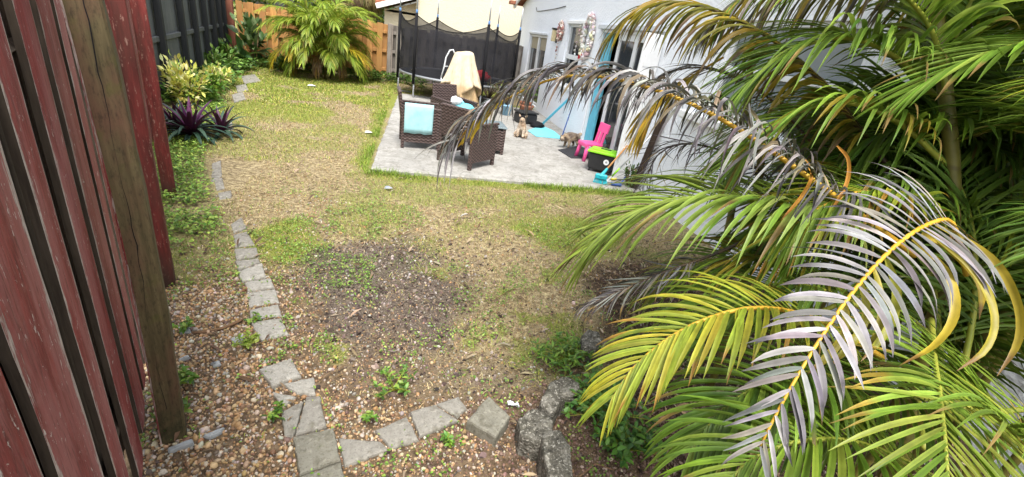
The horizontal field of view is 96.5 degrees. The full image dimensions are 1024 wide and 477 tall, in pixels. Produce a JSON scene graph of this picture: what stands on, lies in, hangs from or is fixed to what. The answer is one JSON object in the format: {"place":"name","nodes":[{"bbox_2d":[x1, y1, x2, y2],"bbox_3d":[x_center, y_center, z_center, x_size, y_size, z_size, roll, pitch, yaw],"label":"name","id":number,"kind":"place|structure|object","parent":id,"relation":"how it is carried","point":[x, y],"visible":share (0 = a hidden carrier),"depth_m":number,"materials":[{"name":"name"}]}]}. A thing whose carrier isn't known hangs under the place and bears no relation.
{"place":"outdoors","nodes":[
{"label":"outdoors","id":0,"kind":"place"},
{"bbox_2d":[233,0,415,21],"label":"sky","id":1,"kind":"structure","parent":0,"point":[281,5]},
{"bbox_2d":[371,94,641,192],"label":"patio","id":2,"kind":"structure","parent":0,"point":[531,158],"depth_m":6.65,"materials":[{"name":"concrete"}]},
{"bbox_2d":[397,86,440,149],"bbox_3d":[-1.388,-1.788,6.784,0.631,0.790,0.591,1,25,-17],"label":"wicker chair","id":3,"kind":"object","parent":2,"relation":"on","point":[419,138],"visible":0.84,"depth_m":6.62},
{"bbox_2d":[404,102,433,134],"bbox_3d":[-1.331,-1.707,6.527,0.409,0.419,0.107,1,25,-17],"label":"towel","id":4,"kind":"object","parent":3,"relation":"hanging from","point":[418,118],"visible":1,"depth_m":6.48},
{"bbox_2d":[430,83,477,117],"bbox_3d":[-1.016,-2.181,7.796,0.591,0.790,0.631,-13,32,-40],"label":"wicker chair","id":5,"kind":"object","parent":2,"relation":"on","point":[444,93],"visible":0.35,"depth_m":7.79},
{"bbox_2d":[452,101,474,111],"bbox_3d":[-0.839,-2.207,7.603,0.418,0.196,0.411,-11,30,-37],"label":"blue cloth","id":6,"kind":"object","parent":5,"relation":"on","point":[466,105],"visible":0.23,"depth_m":7.50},
{"bbox_2d":[451,96,462,104],"bbox_3d":[-0.900,-2.250,7.437,0.210,0.136,0.185,3,24,-13],"label":"plastic bag","id":7,"kind":"object","parent":6,"relation":"on","point":[455,100],"visible":0.91,"depth_m":7.40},
{"bbox_2d":[441,51,481,108],"bbox_3d":[-1.079,-3.363,9.829,0.926,1.269,0.859,3,24,-13],"label":"draped cover","id":8,"kind":"object","parent":2,"relation":"on","point":[462,74],"visible":0.8,"depth_m":9.52,"materials":[{"name":"beige fabric"}]},
{"bbox_2d":[437,102,498,170],"bbox_3d":[-0.610,-1.416,6.228,0.591,0.790,0.631,22,27,27],"label":"wicker chair","id":9,"kind":"object","parent":2,"relation":"on","point":[484,149],"visible":0.7,"depth_m":6.06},
{"bbox_2d":[468,119,507,154],"bbox_3d":[-0.406,-1.605,7.182,0.540,0.422,0.530,3,24,-13],"label":"wicker table","id":10,"kind":"object","parent":2,"relation":"on","point":[502,128],"visible":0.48,"depth_m":7.02,"materials":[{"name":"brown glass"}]},
{"bbox_2d":[482,78,503,108],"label":"potted plant","id":11,"kind":"object","parent":2,"relation":"on","point":[488,96],"visible":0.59,"depth_m":10.92,"materials":[{"name":"green plant"}]},
{"bbox_2d":[495,84,520,115],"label":"potted plant","id":12,"kind":"object","parent":2,"relation":"on","point":[504,108],"visible":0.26,"depth_m":10.53,"materials":[{"name":"blue plant"}]},
{"bbox_2d":[513,114,527,138],"bbox_3d":[0.213,-2.090,8.482,0.318,0.437,0.268,-8,29,-34],"label":"dog","id":13,"kind":"object","parent":2,"relation":"on","point":[521,130],"visible":0.98,"depth_m":8.41},
{"bbox_2d":[514,109,538,123],"bbox_3d":[0.299,-2.663,10.018,0.450,0.250,0.370,-5,27,-29],"label":"black crate","id":14,"kind":"object","parent":2,"relation":"on","point":[532,115],"visible":0.82,"depth_m":9.90,"materials":[{"name":"plastic"}]},
{"bbox_2d":[519,86,539,109],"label":"potted plant","id":15,"kind":"object","parent":2,"relation":"on","point":[522,107],"visible":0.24,"depth_m":10.56,"materials":[{"name":"orange plant"}]},
{"bbox_2d":[528,121,544,127],"bbox_3d":[0.534,-2.434,9.726,0.364,0.128,0.260,3,24,-13],"label":"shoe pile","id":16,"kind":"object","parent":2,"relation":"on","point":[535,124],"visible":1,"depth_m":9.65,"materials":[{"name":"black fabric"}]},
{"bbox_2d":[528,127,559,138],"bbox_3d":[0.603,-2.224,9.435,0.629,0.010,1.247,3,24,-13],"label":"beach mat","id":17,"kind":"object","parent":2,"relation":"on","point":[546,132],"visible":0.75,"depth_m":9.23,"materials":[{"name":"teal fabric"}]},
{"bbox_2d":[542,98,567,124],"bbox_3d":[0.931,-2.733,9.863,0.060,0.726,0.685,-13,32,-41],"label":"blue plank","id":18,"kind":"object","parent":2,"relation":"on","point":[554,112],"visible":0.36,"depth_m":9.84,"materials":[{"name":"paint"}]},
{"bbox_2d":[558,146,588,157],"bbox_3d":[1.201,-1.500,8.028,0.636,0.010,1.034,24,28,31],"label":"door mat","id":19,"kind":"object","parent":2,"relation":"on","point":[570,152],"depth_m":7.98,"materials":[{"name":"rubber"}]},
{"bbox_2d":[559,132,581,147],"bbox_3d":[1.051,-1.790,8.277,0.540,0.271,0.180,-9,30,-36],"label":"dog","id":20,"kind":"object","parent":19,"relation":"on","point":[570,137],"visible":0.89,"depth_m":8.21},
{"bbox_2d":[574,122,610,161],"bbox_3d":[1.331,-1.610,7.582,0.397,0.621,0.359,0,25,-21],"label":"toy chair","id":21,"kind":"object","parent":2,"relation":"on","point":[604,128],"visible":0.91,"depth_m":7.53,"materials":[{"name":"pink plastic"}]},
{"bbox_2d":[588,146,616,174],"bbox_3d":[1.389,-1.202,7.008,0.440,0.352,0.370,17,25,18],"label":"storage bin","id":22,"kind":"object","parent":2,"relation":"on","point":[600,159],"visible":0.96,"depth_m":6.87,"materials":[{"name":"black plastic"}]},
{"bbox_2d":[593,145,627,183],"bbox_3d":[1.432,-1.033,6.416,0.528,0.532,0.173,-7,29,-33],"label":"broom","id":23,"kind":"object","parent":2,"relation":"on","point":[601,177],"visible":0.88,"depth_m":6.39,"materials":[{"name":"plastic"}]},
{"bbox_2d":[607,134,651,181],"bbox_3d":[1.653,-1.168,6.278,0.604,0.948,0.117,17,25,18],"label":"mop pole","id":24,"kind":"object","parent":2,"relation":"on","point":[624,163],"visible":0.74,"depth_m":6.35,"materials":[{"name":"white metal"}]},
{"bbox_2d":[631,97,671,188],"bbox_3d":[1.874,-1.262,6.122,0.106,1.333,0.333,-4,27,-27],"label":"wooden board","id":25,"kind":"object","parent":2,"relation":"on","point":[656,131],"visible":0.5,"depth_m":6.08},
{"bbox_2d":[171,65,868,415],"bbox_3d":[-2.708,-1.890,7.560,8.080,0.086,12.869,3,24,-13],"label":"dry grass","id":26,"kind":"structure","parent":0,"point":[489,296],"depth_m":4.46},
{"bbox_2d":[124,4,996,476],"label":"ground","id":27,"kind":"structure","parent":0,"point":[236,172],"depth_m":3.42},
{"bbox_2d":[0,0,186,476],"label":"red fence","id":28,"kind":"object","parent":27,"relation":"on","point":[87,274],"visible":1,"depth_m":1.32,"materials":[{"name":"paint"}]},
{"bbox_2d":[150,395,192,430],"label":"weed plant","id":29,"kind":"object","parent":27,"relation":"on","point":[186,404],"visible":0.16,"depth_m":1.98,"materials":[{"name":"green plant"}]},
{"bbox_2d":[168,439,193,453],"bbox_3d":[-1.375,0.861,1.897,0.090,0.031,0.032,-8,29,-34],"label":"stone shard","id":30,"kind":"object","parent":27,"relation":"on","point":[182,445],"visible":1,"depth_m":1.89,"materials":[{"name":"stone"}]},
{"bbox_2d":[156,50,209,108],"bbox_3d":[-5.037,-2.406,7.017,0.730,0.879,0.611,26,29,33],"label":"croton shrub","id":31,"kind":"object","parent":27,"relation":"on","point":[177,78],"visible":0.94,"depth_m":6.95,"materials":[{"name":"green plant"}]},
{"bbox_2d":[172,316,194,333],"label":"weed plant","id":32,"kind":"object","parent":27,"relation":"on","point":[186,323],"visible":0.98,"depth_m":2.50,"materials":[{"name":"green plant"}]},
{"bbox_2d":[146,0,229,101],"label":"grey fence","id":33,"kind":"object","parent":27,"relation":"on","point":[189,30],"visible":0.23,"depth_m":8.19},
{"bbox_2d":[178,364,198,385],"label":"weed plant","id":34,"kind":"object","parent":27,"relation":"on","point":[183,373],"visible":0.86,"depth_m":2.17,"materials":[{"name":"green plant"}]},
{"bbox_2d":[152,97,239,274],"bbox_3d":[-3.715,-1.031,5.180,0.932,0.110,6.074,-6,28,-30],"label":"ground cover","id":35,"kind":"object","parent":27,"relation":"on","point":[194,167],"visible":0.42,"depth_m":4.16,"materials":[{"name":"green plant"}]},
{"bbox_2d":[162,95,252,145],"bbox_3d":[-3.930,-1.437,5.614,1.312,0.682,1.190,3,24,-13],"label":"oyster plant","id":36,"kind":"object","parent":27,"relation":"on","point":[181,120],"visible":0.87,"depth_m":5.58,"materials":[{"name":"purple plant"}]},
{"bbox_2d":[159,57,258,105],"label":"bed weeds","id":37,"kind":"object","parent":27,"relation":"on","point":[242,63],"visible":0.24,"depth_m":8.74,"materials":[{"name":"green plant"}]},
{"bbox_2d":[191,68,228,99],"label":"green shrub","id":38,"kind":"object","parent":27,"relation":"on","point":[218,84],"visible":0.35,"depth_m":7.65,"materials":[{"name":"green plant"}]},
{"bbox_2d":[203,427,224,439],"bbox_3d":[-1.282,0.842,1.973,0.028,0.030,0.084,24,28,31],"label":"stone shard","id":39,"kind":"object","parent":27,"relation":"on","point":[213,434],"visible":1,"depth_m":1.96,"materials":[{"name":"stone"}]},
{"bbox_2d":[196,60,233,87],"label":"croton shrub","id":40,"kind":"object","parent":27,"relation":"on","point":[214,69],"visible":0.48,"depth_m":8.62,"materials":[{"name":"yellow plant"}]},
{"bbox_2d":[211,160,221,181],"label":"paver","id":41,"kind":"object","parent":27,"relation":"on","point":[216,171],"visible":0.85,"depth_m":4.78,"materials":[{"name":"stone"}]},
{"bbox_2d":[215,178,224,190],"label":"paver","id":42,"kind":"object","parent":27,"relation":"on","point":[219,184],"visible":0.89,"depth_m":4.46,"materials":[{"name":"stone"}]},
{"bbox_2d":[203,43,239,68],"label":"green shrub","id":43,"kind":"object","parent":27,"relation":"on","point":[217,56],"visible":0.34,"depth_m":9.98,"materials":[{"name":"green plant"}]},
{"bbox_2d":[218,191,231,199],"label":"paver","id":44,"kind":"object","parent":27,"relation":"on","point":[227,194],"visible":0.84,"depth_m":4.26,"materials":[{"name":"stone"}]},
{"bbox_2d":[218,38,239,63],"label":"green shrub","id":45,"kind":"object","parent":27,"relation":"on","point":[221,46],"visible":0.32,"depth_m":10.83,"materials":[{"name":"green plant"}]},
{"bbox_2d":[225,0,236,46],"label":"fence post","id":46,"kind":"object","parent":27,"relation":"on","point":[229,10],"visible":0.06,"depth_m":12.04,"materials":[{"name":"brown wood"}]},
{"bbox_2d":[231,218,245,233],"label":"paver","id":47,"kind":"object","parent":27,"relation":"on","point":[235,225],"visible":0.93,"depth_m":3.73,"materials":[{"name":"stone"}]},
{"bbox_2d":[220,33,257,68],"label":"banana leaf plant","id":48,"kind":"object","parent":27,"relation":"on","point":[244,54],"visible":0.43,"depth_m":11.09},
{"bbox_2d":[232,92,245,102],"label":"paver","id":49,"kind":"object","parent":27,"relation":"on","point":[239,96],"visible":0.92,"depth_m":8.26,"materials":[{"name":"stone"}]},
{"bbox_2d":[236,84,247,91],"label":"paver","id":50,"kind":"object","parent":27,"relation":"on","point":[242,88],"visible":0.91,"depth_m":9.08,"materials":[{"name":"stone"}]},
{"bbox_2d":[234,232,254,247],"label":"paver","id":51,"kind":"object","parent":27,"relation":"on","point":[245,238],"visible":0.84,"depth_m":3.53,"materials":[{"name":"concrete"}]},
{"bbox_2d":[232,327,259,348],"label":"weed plant","id":52,"kind":"object","parent":27,"relation":"on","point":[247,343],"visible":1,"depth_m":2.48,"materials":[{"name":"green plant"}]},
{"bbox_2d":[234,248,258,260],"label":"paver","id":53,"kind":"object","parent":27,"relation":"on","point":[241,253],"visible":0.88,"depth_m":3.36,"materials":[{"name":"concrete"}]},
{"bbox_2d":[226,9,269,62],"bbox_3d":[-6.818,-5.231,11.970,1.098,1.378,0.887,9,24,1],"label":"rubber plant","id":54,"kind":"object","parent":27,"relation":"on","point":[251,38],"visible":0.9,"depth_m":11.79,"materials":[{"name":"green plant"}]},
{"bbox_2d":[235,259,260,270],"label":"paver","id":55,"kind":"object","parent":27,"relation":"on","point":[244,264],"visible":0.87,"depth_m":3.24,"materials":[{"name":"concrete"}]},
{"bbox_2d":[242,74,259,83],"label":"paver","id":56,"kind":"object","parent":27,"relation":"on","point":[254,78],"visible":0.82,"depth_m":10.20,"materials":[{"name":"stone"}]},
{"bbox_2d":[238,263,266,282],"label":"paver","id":57,"kind":"object","parent":27,"relation":"on","point":[257,272],"visible":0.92,"depth_m":3.13,"materials":[{"name":"concrete"}]},
{"bbox_2d":[243,311,261,324],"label":"weed plant","id":58,"kind":"object","parent":27,"relation":"on","point":[248,320],"visible":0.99,"depth_m":2.68,"materials":[{"name":"green plant"}]},
{"bbox_2d":[244,278,274,292],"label":"paver","id":59,"kind":"object","parent":27,"relation":"on","point":[258,285],"visible":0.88,"depth_m":3.02,"materials":[{"name":"concrete"}]},
{"bbox_2d":[246,289,278,307],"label":"paver","id":60,"kind":"object","parent":27,"relation":"on","point":[256,299],"visible":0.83,"depth_m":2.90,"materials":[{"name":"concrete"}]},
{"bbox_2d":[233,0,296,17],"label":"leafy tree","id":61,"kind":"object","parent":27,"relation":"on","point":[260,1],"visible":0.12,"depth_m":16.36,"materials":[{"name":"green plant"}]},
{"bbox_2d":[250,305,281,318],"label":"paver","id":62,"kind":"object","parent":27,"relation":"on","point":[268,311],"visible":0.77,"depth_m":2.77,"materials":[{"name":"concrete"}]},
{"bbox_2d":[250,319,288,341],"bbox_3d":[-1.410,0.535,2.659,0.162,0.053,0.217,-11,30,-37],"label":"paver","id":63,"kind":"object","parent":27,"relation":"on","point":[264,329],"visible":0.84,"depth_m":2.63,"materials":[{"name":"concrete"}]},
{"bbox_2d":[261,400,285,422],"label":"weed plant","id":64,"kind":"object","parent":27,"relation":"on","point":[272,415],"visible":1,"depth_m":2.08,"materials":[{"name":"green plant"}]},
{"bbox_2d":[259,359,300,388],"bbox_3d":[-1.187,0.705,2.347,0.159,0.063,0.159,-13,32,-40],"label":"paver","id":65,"kind":"object","parent":27,"relation":"on","point":[275,375],"visible":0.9,"depth_m":2.33,"materials":[{"name":"stone"}]},
{"bbox_2d":[265,47,300,73],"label":"bird nest plant","id":66,"kind":"object","parent":27,"relation":"on","point":[278,58],"visible":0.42,"depth_m":11.89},
{"bbox_2d":[272,392,295,406],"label":"paver","id":67,"kind":"object","parent":27,"relation":"on","point":[279,397],"visible":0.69,"depth_m":2.21,"materials":[{"name":"stone"}]},
{"bbox_2d":[282,401,303,438],"bbox_3d":[-1.026,0.842,2.110,0.086,0.053,0.211,3,24,-13],"label":"paver","id":68,"kind":"object","parent":27,"relation":"on","point":[294,411],"visible":0.82,"depth_m":2.09,"materials":[{"name":"stone"}]},
{"bbox_2d":[284,378,315,396],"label":"paver","id":69,"kind":"object","parent":27,"relation":"on","point":[303,387],"visible":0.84,"depth_m":2.27,"materials":[{"name":"stone"}]},
{"bbox_2d":[295,396,326,436],"bbox_3d":[-0.925,0.839,2.151,0.127,0.053,0.236,3,24,-13],"label":"paver","id":70,"kind":"object","parent":27,"relation":"on","point":[312,419],"visible":0.94,"depth_m":2.11,"materials":[{"name":"stone"}]},
{"bbox_2d":[235,0,387,77],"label":"wooden fence","id":71,"kind":"object","parent":27,"relation":"on","point":[379,57],"visible":0.33,"depth_m":12.70,"materials":[{"name":"orange wood"}]},
{"bbox_2d":[293,429,340,476],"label":"paver","id":72,"kind":"object","parent":27,"relation":"on","point":[316,451],"visible":0.92,"depth_m":1.95,"materials":[{"name":"stone"}]},
{"bbox_2d":[253,0,383,84],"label":"palm","id":73,"kind":"object","parent":27,"relation":"on","point":[321,27],"visible":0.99,"depth_m":11.08,"materials":[{"name":"green plant"}]},
{"bbox_2d":[302,462,343,476],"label":"paver","id":74,"kind":"object","parent":27,"relation":"on","point":[335,470],"visible":1,"depth_m":1.88,"materials":[{"name":"stone"}]},
{"bbox_2d":[231,53,428,87],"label":"back weeds","id":75,"kind":"object","parent":27,"relation":"on","point":[377,75],"visible":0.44,"depth_m":12.75,"materials":[{"name":"green plant"}]},
{"bbox_2d":[300,0,383,21],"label":"leafy tree","id":76,"kind":"object","parent":27,"relation":"on","point":[313,4],"visible":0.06,"depth_m":17.64,"materials":[{"name":"green plant"}]},
{"bbox_2d":[330,0,389,22],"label":"cabbage palm","id":77,"kind":"object","parent":27,"relation":"on","point":[369,5],"visible":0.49,"depth_m":15.48,"materials":[{"name":"green plant"}]},
{"bbox_2d":[339,438,386,467],"bbox_3d":[-0.663,0.936,2.044,0.196,0.053,0.157,-6,28,-30],"label":"paver","id":78,"kind":"object","parent":27,"relation":"on","point":[353,452],"visible":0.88,"depth_m":2.00,"materials":[{"name":"stone"}]},
{"bbox_2d":[360,410,379,422],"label":"weed plant","id":79,"kind":"object","parent":27,"relation":"on","point":[367,416],"visible":1,"depth_m":2.13,"materials":[{"name":"green plant"}]},
{"bbox_2d":[372,363,416,398],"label":"weed plant","id":80,"kind":"object","parent":27,"relation":"on","point":[399,386],"visible":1,"depth_m":2.33,"materials":[{"name":"green plant"}]},
{"bbox_2d":[375,417,418,448],"bbox_3d":[-0.531,0.919,2.115,0.161,0.053,0.156,-9,30,-35],"label":"paver","id":81,"kind":"object","parent":27,"relation":"on","point":[395,434],"visible":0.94,"depth_m":2.10,"materials":[{"name":"stone"}]},
{"bbox_2d":[141,64,709,443],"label":"green grass","id":82,"kind":"structure","parent":27,"relation":"on","point":[333,88],"depth_m":5.47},
{"bbox_2d":[410,405,457,437],"bbox_3d":[-0.389,0.887,2.236,0.209,0.053,0.158,-8,29,-33],"label":"paver","id":83,"kind":"object","parent":27,"relation":"on","point":[427,420],"visible":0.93,"depth_m":2.21,"materials":[{"name":"stone"}]},
{"bbox_2d":[440,430,454,447],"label":"weed plant","id":84,"kind":"object","parent":27,"relation":"on","point":[446,436],"visible":1,"depth_m":2.08,"materials":[{"name":"green plant"}]},
{"bbox_2d":[375,0,522,40],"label":"neighbour house","id":85,"kind":"structure","parent":27,"relation":"on","point":[466,15],"depth_m":15.27,"materials":[{"name":"beige paint"}]},
{"bbox_2d":[437,397,466,418],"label":"paver","id":86,"kind":"object","parent":27,"relation":"on","point":[456,407],"visible":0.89,"depth_m":2.31,"materials":[{"name":"stone"}]},
{"bbox_2d":[386,24,523,94],"bbox_3d":[-1.651,-5.259,13.659,4.028,1.572,0.164,3,24,-13],"label":"wooden fence","id":87,"kind":"object","parent":27,"relation":"on","point":[392,41],"visible":0.21,"depth_m":13.28,"materials":[{"name":"grey wood"}]},
{"bbox_2d":[396,0,523,104],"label":"trampoline","id":88,"kind":"object","parent":27,"relation":"on","point":[426,47],"visible":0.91,"depth_m":10.64,"materials":[{"name":"fabric"}]},
{"bbox_2d":[139,190,783,476],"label":"gravel","id":89,"kind":"structure","parent":27,"relation":"on","point":[221,449],"depth_m":2.25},
{"bbox_2d":[192,317,245,333],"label":"twig","id":90,"kind":"object","parent":89,"relation":"on","point":[220,328],"visible":0.98,"depth_m":2.57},
{"bbox_2d":[139,173,785,476],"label":"lawn weeds","id":91,"kind":"object","parent":27,"relation":"on","point":[380,350],"visible":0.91,"depth_m":3.17,"materials":[{"name":"green plant"}]},
{"bbox_2d":[466,397,509,446],"bbox_3d":[-0.104,0.904,2.251,0.171,0.109,0.207,20,26,24],"label":"paver","id":92,"kind":"object","parent":27,"relation":"on","point":[488,420],"visible":0.95,"depth_m":2.19,"materials":[{"name":"stone"}]},
{"bbox_2d":[356,109,633,195],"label":"edge grass","id":93,"kind":"structure","parent":27,"relation":"on","point":[393,172],"depth_m":6.01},
{"bbox_2d":[514,409,552,461],"bbox_3d":[0.103,0.944,2.189,0.176,0.158,0.219,26,29,34],"label":"concrete block","id":94,"kind":"object","parent":27,"relation":"on","point":[533,426],"depth_m":2.13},
{"bbox_2d":[145,216,924,476],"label":"bark mulch","id":95,"kind":"object","parent":27,"relation":"on","point":[392,394],"visible":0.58,"depth_m":3.00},
{"bbox_2d":[536,430,572,476],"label":"concrete block","id":96,"kind":"object","parent":27,"relation":"on","point":[553,458],"depth_m":2.00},
{"bbox_2d":[538,377,579,424],"bbox_3d":[0.231,0.861,2.407,0.148,0.169,0.323,27,29,34],"label":"concrete block","id":97,"kind":"object","parent":27,"relation":"on","point":[557,395],"depth_m":2.36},
{"bbox_2d":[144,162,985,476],"bbox_3d":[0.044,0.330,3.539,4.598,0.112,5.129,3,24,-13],"label":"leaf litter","id":98,"kind":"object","parent":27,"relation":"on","point":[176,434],"visible":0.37,"depth_m":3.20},
{"bbox_2d":[531,329,603,378],"bbox_3d":[0.353,0.704,2.751,0.486,0.116,0.453,3,24,-13],"label":"weed plant","id":99,"kind":"object","parent":27,"relation":"on","point":[568,357],"visible":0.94,"depth_m":2.75,"materials":[{"name":"green plant"}]},
{"bbox_2d":[578,330,601,362],"bbox_3d":[0.487,0.693,2.891,0.132,0.157,0.234,22,27,26],"label":"limestone rock","id":100,"kind":"object","parent":27,"relation":"on","point":[590,340],"visible":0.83,"depth_m":2.83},
{"bbox_2d":[563,362,660,447],"bbox_3d":[0.517,0.870,2.383,0.511,0.161,0.564,12,24,6],"label":"weed plant","id":101,"kind":"object","parent":27,"relation":"on","point":[584,406],"visible":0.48,"depth_m":2.34,"materials":[{"name":"green plant"}]},
{"bbox_2d":[592,412,666,469],"bbox_3d":[0.563,0.969,2.204,0.357,0.140,0.349,3,24,-13],"label":"weed plant","id":102,"kind":"object","parent":27,"relation":"on","point":[623,454],"visible":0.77,"depth_m":2.17,"materials":[{"name":"green plant"}]},
{"bbox_2d":[623,160,638,186],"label":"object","id":103,"kind":"object","parent":27,"relation":"on","point":[633,172],"visible":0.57,"depth_m":6.44,"materials":[{"name":"green plant"}]},
{"bbox_2d":[618,324,663,366],"bbox_3d":[0.810,0.695,2.908,0.327,0.138,0.390,17,25,17],"label":"weed plant","id":104,"kind":"object","parent":27,"relation":"on","point":[631,335],"visible":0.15,"depth_m":2.94,"materials":[{"name":"green plant"}]},
{"bbox_2d":[419,0,1023,476],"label":"areca palm","id":105,"kind":"object","parent":27,"relation":"on","point":[939,42],"visible":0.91,"depth_m":1.52,"materials":[{"name":"green plant"}]},
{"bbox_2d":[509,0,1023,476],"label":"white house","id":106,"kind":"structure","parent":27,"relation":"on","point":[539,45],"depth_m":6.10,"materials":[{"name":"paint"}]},
{"bbox_2d":[523,31,548,105],"bbox_3d":[0.622,-4.710,12.631,0.145,1.805,2.070,3,24,-13],"label":"window","id":107,"kind":"structure","parent":106,"relation":"in","point":[537,48],"depth_m":12.54,"materials":[{"name":"white metal"}]},
{"bbox_2d":[554,20,563,60],"bbox_3d":[1.055,-4.473,10.350,0.131,0.890,0.359,3,24,-13],"label":"shell wreath","id":108,"kind":"object","parent":106,"relation":"attached to","point":[560,31],"visible":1,"depth_m":10.23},
{"bbox_2d":[555,20,584,90],"bbox_3d":[1.269,-3.852,9.639,0.165,1.345,1.180,3,24,-13],"label":"window","id":109,"kind":"structure","parent":106,"relation":"in","point":[570,57],"depth_m":9.75,"materials":[{"name":"white metal"}]},
{"bbox_2d":[574,12,595,72],"bbox_3d":[1.368,-3.759,8.852,0.152,1.145,0.942,3,24,-13],"label":"shell wreath","id":110,"kind":"object","parent":106,"relation":"attached to","point":[584,50],"visible":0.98,"depth_m":8.59,"materials":[{"name":"white"}]},
{"bbox_2d":[677,21,880,151],"bbox_3d":[2.350,-1.506,4.371,0.235,1.065,2.050,3,24,-13],"label":"window","id":111,"kind":"structure","parent":106,"relation":"in","point":[815,65],"depth_m":3.94,"materials":[{"name":"white glass"}]},
{"bbox_2d":[748,4,1023,474],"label":"areca palm","id":112,"kind":"object","parent":27,"relation":"on","point":[871,151],"visible":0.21,"depth_m":1.93,"materials":[{"name":"green plant"}]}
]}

